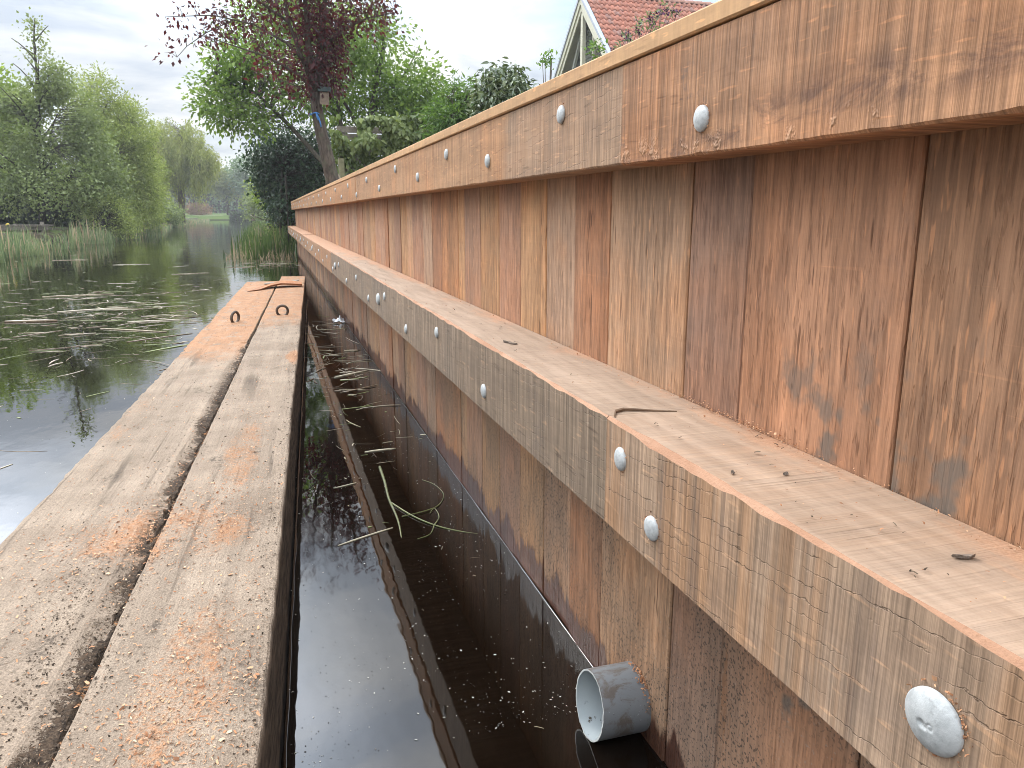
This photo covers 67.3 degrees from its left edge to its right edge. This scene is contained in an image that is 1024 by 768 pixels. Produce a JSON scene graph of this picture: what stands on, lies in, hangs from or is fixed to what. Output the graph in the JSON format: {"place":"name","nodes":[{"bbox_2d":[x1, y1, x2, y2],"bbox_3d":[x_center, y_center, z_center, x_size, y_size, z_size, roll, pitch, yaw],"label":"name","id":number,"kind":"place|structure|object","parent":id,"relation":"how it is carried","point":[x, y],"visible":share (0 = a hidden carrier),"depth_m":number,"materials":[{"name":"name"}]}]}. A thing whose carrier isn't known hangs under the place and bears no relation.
{"place":"outdoors","nodes":[
{"label":"outdoors","id":0,"kind":"place"},
{"bbox_2d":[0,213,266,243],"bbox_3d":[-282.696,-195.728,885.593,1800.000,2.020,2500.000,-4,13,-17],"label":"ground","id":1,"kind":"structure","parent":0,"point":[212,216],"depth_m":25.60,"materials":[{"name":"green plant"}]},
{"bbox_2d":[0,55,54,197],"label":"maple tree","id":2,"kind":"object","parent":1,"relation":"on","point":[7,80],"visible":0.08,"depth_m":28.97,"materials":[{"name":"green plant"}]},
{"bbox_2d":[0,163,84,226],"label":"shrub thicket","id":3,"kind":"object","parent":1,"relation":"on","point":[23,221],"visible":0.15,"depth_m":30.80,"materials":[{"name":"green plant"}]},
{"bbox_2d":[0,7,141,227],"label":"alder tree","id":4,"kind":"object","parent":1,"relation":"on","point":[89,154],"visible":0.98,"depth_m":25.16,"materials":[{"name":"green plant"}]},
{"bbox_2d":[51,60,173,229],"bbox_3d":[-15.550,-9.110,29.897,4.528,6.600,3.701,4,13,19],"label":"goat willow","id":5,"kind":"object","parent":1,"relation":"on","point":[131,148],"visible":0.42,"depth_m":29.61,"materials":[{"name":"green plant"}]},
{"bbox_2d":[85,177,168,230],"bbox_3d":[-16.500,-7.941,32.959,3.035,3.615,4.790,0,13,-1],"label":"willow bush","id":6,"kind":"object","parent":1,"relation":"on","point":[158,221],"visible":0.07,"depth_m":33.77,"materials":[{"name":"green plant"}]},
{"bbox_2d":[114,88,175,207],"bbox_3d":[-17.319,-10.198,34.972,3.696,6.288,3.075,-4,13,-17],"label":"crack willow","id":7,"kind":"object","parent":1,"relation":"on","point":[165,173],"visible":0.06,"depth_m":35.11,"materials":[{"name":"green plant"}]},
{"bbox_2d":[155,191,188,226],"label":"hawthorn bush","id":8,"kind":"object","parent":1,"relation":"on","point":[175,217],"visible":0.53,"depth_m":49.47,"materials":[{"name":"green plant"}]},
{"bbox_2d":[144,116,221,223],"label":"weeping willow","id":9,"kind":"object","parent":1,"relation":"on","point":[191,160],"visible":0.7,"depth_m":54.13,"materials":[{"name":"green plant"}]},
{"bbox_2d":[170,159,224,202],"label":"park tree","id":10,"kind":"object","parent":1,"relation":"on","point":[210,191],"visible":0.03,"depth_m":107.09,"materials":[{"name":"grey plant"}]},
{"bbox_2d":[185,201,215,214],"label":"dry reed bush","id":11,"kind":"object","parent":1,"relation":"on","point":[201,211],"visible":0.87,"depth_m":105.13,"materials":[{"name":"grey plant"}]},
{"bbox_2d":[166,188,247,212],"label":"tall hedge","id":12,"kind":"object","parent":1,"relation":"on","point":[221,207],"visible":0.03,"depth_m":128.85,"materials":[{"name":"green plant"}]},
{"bbox_2d":[211,161,247,214],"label":"park tree","id":13,"kind":"object","parent":1,"relation":"on","point":[224,192],"visible":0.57,"depth_m":109.36,"materials":[{"name":"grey plant"}]},
{"bbox_2d":[223,148,255,212],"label":"park tree","id":14,"kind":"object","parent":1,"relation":"on","point":[239,178],"visible":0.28,"depth_m":106.21,"materials":[{"name":"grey plant"}]},
{"bbox_2d":[238,165,272,224],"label":"bank bush","id":15,"kind":"object","parent":1,"relation":"on","point":[255,209],"visible":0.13,"depth_m":55.53,"materials":[{"name":"green plant"}]},
{"bbox_2d":[243,176,269,219],"bbox_3d":[-7.315,-5.276,22.248,0.845,1.665,0.800,-4,13,-17],"label":"lime sapling","id":16,"kind":"object","parent":1,"relation":"on","point":[256,201],"visible":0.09,"depth_m":22.15,"materials":[{"name":"green plant"}]},
{"bbox_2d":[251,205,296,247],"bbox_3d":[-5.532,-3.682,18.468,1.366,1.220,3.405,-4,13,-17],"label":"hanging bramble","id":17,"kind":"object","parent":1,"relation":"on","point":[270,228],"visible":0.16,"depth_m":18.79,"materials":[{"name":"green plant"}]},
{"bbox_2d":[145,0,404,184],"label":"purple plum tree","id":18,"kind":"object","parent":1,"relation":"on","point":[314,67],"visible":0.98,"depth_m":10.36,"materials":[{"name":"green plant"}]},
{"bbox_2d":[310,112,321,126],"bbox_3d":[-2.717,-3.653,10.650,0.187,0.199,0.206,-4,13,-17],"label":"blue rope","id":19,"kind":"object","parent":18,"relation":"attached to","point":[317,116],"visible":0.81,"depth_m":10.56,"materials":[{"name":"fabric"}]},
{"bbox_2d":[318,86,330,104],"bbox_3d":[-2.560,-3.936,10.498,0.170,0.232,0.164,0,19,-11],"label":"nest box","id":20,"kind":"object","parent":18,"relation":"attached to","point":[325,99],"visible":1,"depth_m":10.45,"materials":[{"name":"brown wood"}]},
{"bbox_2d":[233,116,359,247],"bbox_3d":[-5.021,-4.681,18.277,2.888,3.118,3.994,-4,13,-17],"label":"ivy thicket","id":21,"kind":"object","parent":1,"relation":"on","point":[283,179],"visible":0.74,"depth_m":17.02,"materials":[{"name":"green plant"}]},
{"bbox_2d":[175,0,461,169],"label":"elder tree","id":22,"kind":"object","parent":1,"relation":"on","point":[389,100],"visible":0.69,"depth_m":15.29,"materials":[{"name":"green plant"}]},
{"bbox_2d":[338,158,344,177],"bbox_3d":[-2.558,-2.937,11.611,0.080,0.900,0.080,-4,13,-17],"label":"fence post","id":23,"kind":"object","parent":1,"relation":"on","point":[341,167],"visible":0.36,"depth_m":11.51,"materials":[{"name":"beige wood"}]},
{"bbox_2d":[337,126,390,175],"bbox_3d":[-1.088,-3.400,12.888,3.550,1.650,0.102,-4,13,-17],"label":"slat fence","id":24,"kind":"object","parent":1,"relation":"on","point":[349,129],"visible":0.06,"depth_m":12.25,"materials":[{"name":"grey wood"}]},
{"bbox_2d":[329,108,435,175],"bbox_3d":[-1.244,-3.680,12.459,3.364,1.664,0.532,-4,13,-17],"label":"climber hedge","id":25,"kind":"object","parent":24,"relation":"attached to","point":[398,134],"visible":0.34,"depth_m":12.10,"materials":[{"name":"green plant"}]},
{"bbox_2d":[412,67,483,142],"bbox_3d":[-0.701,-3.781,12.025,1.718,2.174,1.461,-4,13,-17],"label":"peach bush","id":26,"kind":"object","parent":1,"relation":"on","point":[450,111],"visible":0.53,"depth_m":11.71,"materials":[{"name":"green plant"}]},
{"bbox_2d":[465,56,539,118],"bbox_3d":[0.010,-2.204,6.695,0.889,1.207,0.784,-4,13,-17],"label":"laurel bush","id":27,"kind":"object","parent":1,"relation":"on","point":[513,83],"visible":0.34,"depth_m":6.47,"materials":[{"name":"green plant"}]},
{"bbox_2d":[536,49,559,82],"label":"leafy sprig","id":28,"kind":"object","parent":1,"relation":"on","point":[546,61],"visible":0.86,"depth_m":4.96,"materials":[{"name":"green plant"}]},
{"bbox_2d":[581,37,607,60],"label":"leafy sprig","id":29,"kind":"object","parent":1,"relation":"on","point":[593,44],"visible":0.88,"depth_m":4.44,"materials":[{"name":"green plant"}]},
{"bbox_2d":[553,0,712,77],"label":"house","id":30,"kind":"structure","parent":1,"relation":"on","point":[604,20],"depth_m":29.50,"materials":[{"name":"red tile"}]},
{"bbox_2d":[610,0,681,50],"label":"flowering shrub","id":31,"kind":"object","parent":1,"relation":"on","point":[640,21],"visible":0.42,"depth_m":4.55,"materials":[{"name":"brown plant"}]},
{"bbox_2d":[288,0,1023,767],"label":"timber retaining wall","id":32,"kind":"structure","parent":1,"relation":"on","point":[810,238],"depth_m":0.88,"materials":[{"name":"brown wood"}]},
{"bbox_2d":[576,661,650,741],"bbox_3d":[0.189,0.554,1.353,0.128,0.118,0.118,-4,13,-17],"label":"drain pipe","id":33,"kind":"object","parent":32,"relation":"attached to","point":[610,703],"visible":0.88,"depth_m":1.31,"materials":[{"name":"grey plastic"}]},
{"bbox_2d":[628,661,650,709],"bbox_3d":[0.217,0.521,1.340,0.020,0.055,0.092,-4,13,-17],"label":"sawdust","id":34,"kind":"object","parent":33,"relation":"on","point":[641,677],"visible":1,"depth_m":1.32,"materials":[{"name":"orange wood"}]},
{"bbox_2d":[614,408,676,417],"bbox_3d":[0.178,0.037,1.051,0.094,0.004,0.033,-4,13,-17],"label":"wood sliver","id":35,"kind":"object","parent":32,"relation":"on","point":[630,409],"visible":1,"depth_m":1.05,"materials":[{"name":"brown wood"}]},
{"bbox_2d":[358,254,948,576],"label":"ledge crumbs","id":36,"kind":"object","parent":32,"relation":"on","point":[910,570],"visible":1,"depth_m":0.81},
{"bbox_2d":[311,233,1022,611],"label":"ledge sawdust","id":37,"kind":"object","parent":32,"relation":"on","point":[747,427],"visible":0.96,"depth_m":0.92,"materials":[{"name":"orange wood"}]},
{"bbox_2d":[560,102,973,766],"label":"bolt shavings","id":38,"kind":"object","parent":32,"relation":"on","point":[934,678],"visible":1,"depth_m":0.52,"materials":[{"name":"orange wood"}]},
{"bbox_2d":[952,554,975,558],"bbox_3d":[0.356,0.135,0.607,0.019,0.003,0.009,-4,13,-17],"label":"bark flake","id":39,"kind":"object","parent":32,"relation":"on","point":[965,556],"visible":1,"depth_m":0.60,"materials":[{"name":"brown wood"}]},
{"bbox_2d":[0,220,667,767],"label":"water","id":40,"kind":"structure","parent":0,"point":[366,604],"depth_m":2.23,"materials":[{"name":"liquid"}]},
{"bbox_2d":[0,222,53,233],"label":"old dock","id":41,"kind":"object","parent":40,"relation":"in","point":[41,226],"visible":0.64,"depth_m":23.07,"materials":[{"name":"grey wood"}]},
{"bbox_2d":[4,319,57,322],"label":"floating stalk","id":42,"kind":"object","parent":40,"relation":"on","point":[42,320],"visible":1,"depth_m":6.46,"materials":[{"name":"beige plant"}]},
{"bbox_2d":[42,293,113,296],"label":"floating stalk","id":43,"kind":"object","parent":40,"relation":"on","point":[75,295],"visible":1,"depth_m":8.52,"materials":[{"name":"plant"}]},
{"bbox_2d":[0,215,159,262],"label":"tall reeds","id":44,"kind":"object","parent":40,"relation":"in","point":[23,235],"visible":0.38,"depth_m":20.54,"materials":[{"name":"green plant"}]},
{"bbox_2d":[0,225,161,262],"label":"reed bed","id":45,"kind":"object","parent":40,"relation":"on","point":[36,247],"visible":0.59,"depth_m":19.42,"materials":[{"name":"green plant"}]},
{"bbox_2d":[58,307,127,311],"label":"floating stalk","id":46,"kind":"object","parent":40,"relation":"on","point":[92,309],"visible":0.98,"depth_m":7.26,"materials":[{"name":"beige plant"}]},
{"bbox_2d":[56,177,147,239],"bbox_3d":[-13.783,-5.883,25.919,2.591,2.335,2.349,-1,13,-3],"label":"willow bush","id":47,"kind":"object","parent":40,"relation":"in","point":[122,217],"visible":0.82,"depth_m":25.68,"materials":[{"name":"green plant"}]},
{"bbox_2d":[100,328,166,331],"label":"floating stalk","id":48,"kind":"object","parent":40,"relation":"on","point":[133,330],"visible":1,"depth_m":5.99,"materials":[{"name":"plant"}]},
{"bbox_2d":[0,234,299,468],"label":"reed litter","id":49,"kind":"object","parent":40,"relation":"on","point":[115,309],"visible":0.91,"depth_m":6.68,"materials":[{"name":"plant"}]},
{"bbox_2d":[0,276,306,767],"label":"work pontoon","id":50,"kind":"object","parent":40,"relation":"on","point":[113,477],"visible":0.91,"depth_m":1.42,"materials":[{"name":"brown wood"}]},
{"bbox_2d":[0,316,298,767],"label":"dirt crumbs","id":51,"kind":"object","parent":50,"relation":"on","point":[79,667],"visible":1,"depth_m":1.19,"materials":[{"name":"brown soil"}]},
{"bbox_2d":[0,290,299,767],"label":"wood chips","id":52,"kind":"object","parent":50,"relation":"on","point":[140,741],"visible":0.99,"depth_m":1.18,"materials":[{"name":"beige wood"}]},
{"bbox_2d":[249,281,301,290],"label":"dead twig","id":53,"kind":"object","parent":50,"relation":"on","point":[279,283],"visible":1,"depth_m":6.78,"materials":[{"name":"brown wood"}]},
{"bbox_2d":[129,319,184,321],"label":"floating stalk","id":54,"kind":"object","parent":40,"relation":"on","point":[156,320],"visible":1,"depth_m":6.53,"materials":[{"name":"beige plant"}]},
{"bbox_2d":[128,333,192,341],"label":"floating stalk","id":55,"kind":"object","parent":40,"relation":"on","point":[160,337],"visible":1,"depth_m":5.64,"materials":[{"name":"beige plant"}]},
{"bbox_2d":[144,344,187,352],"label":"floating stalk","id":56,"kind":"object","parent":40,"relation":"on","point":[165,348],"visible":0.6,"depth_m":5.18,"materials":[{"name":"beige plant"}]},
{"bbox_2d":[137,219,209,234],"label":"bank grass","id":57,"kind":"structure","parent":40,"relation":"on","point":[191,222],"depth_m":54.55,"materials":[{"name":"green plant"}]},
{"bbox_2d":[228,211,248,219],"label":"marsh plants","id":58,"kind":"object","parent":40,"relation":"on","point":[234,215],"visible":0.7,"depth_m":99.35,"materials":[{"name":"green plant"}]},
{"bbox_2d":[223,237,294,260],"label":"dead reed stems","id":59,"kind":"object","parent":40,"relation":"on","point":[268,255],"visible":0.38,"depth_m":15.33,"materials":[{"name":"plant"}]},
{"bbox_2d":[231,219,297,257],"bbox_3d":[-9.613,-6.342,30.949,2.045,0.812,33.052,-4,13,-16],"label":"reed clump","id":60,"kind":"object","parent":40,"relation":"in","point":[255,239],"visible":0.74,"depth_m":16.55,"materials":[{"name":"green plant"}]},
{"bbox_2d":[0,347,579,761],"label":"water specks","id":61,"kind":"object","parent":40,"relation":"on","point":[415,623],"visible":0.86,"depth_m":1.56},
{"bbox_2d":[332,316,344,322],"bbox_3d":[-1.452,-0.550,6.445,0.108,0.057,0.140,-4,13,-17],"label":"plastic scrap","id":62,"kind":"object","parent":40,"relation":"on","point":[340,319],"visible":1,"depth_m":6.43,"materials":[{"name":"white plastic"}]},
{"bbox_2d":[334,370,367,377],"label":"floating stalk","id":63,"kind":"object","parent":40,"relation":"on","point":[350,373],"visible":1,"depth_m":4.35,"materials":[{"name":"beige plant"}]},
{"bbox_2d":[338,527,392,545],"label":"floating stalk","id":64,"kind":"object","parent":40,"relation":"on","point":[364,536],"visible":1,"depth_m":2.17,"materials":[{"name":"beige plant"}]},
{"bbox_2d":[365,448,395,452],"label":"floating stalk","id":65,"kind":"object","parent":40,"relation":"on","point":[379,450],"visible":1,"depth_m":2.96,"materials":[{"name":"beige plant"}]},
{"bbox_2d":[305,307,543,728],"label":"reed scraps","id":66,"kind":"object","parent":40,"relation":"on","point":[350,390],"visible":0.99,"depth_m":4.25,"materials":[{"name":"plant"}]},
{"bbox_2d":[378,466,477,538],"bbox_3d":[-0.286,0.364,2.473,0.248,0.013,0.691,-4,13,-17],"label":"green stem tangle","id":67,"kind":"object","parent":40,"relation":"on","point":[386,489],"visible":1,"depth_m":2.35,"materials":[{"name":"green plant"}]},
{"bbox_2d":[0,0,718,207],"label":"sky","id":68,"kind":"structure","parent":0,"point":[116,33],"materials":[{"name":"white"}]}
]}

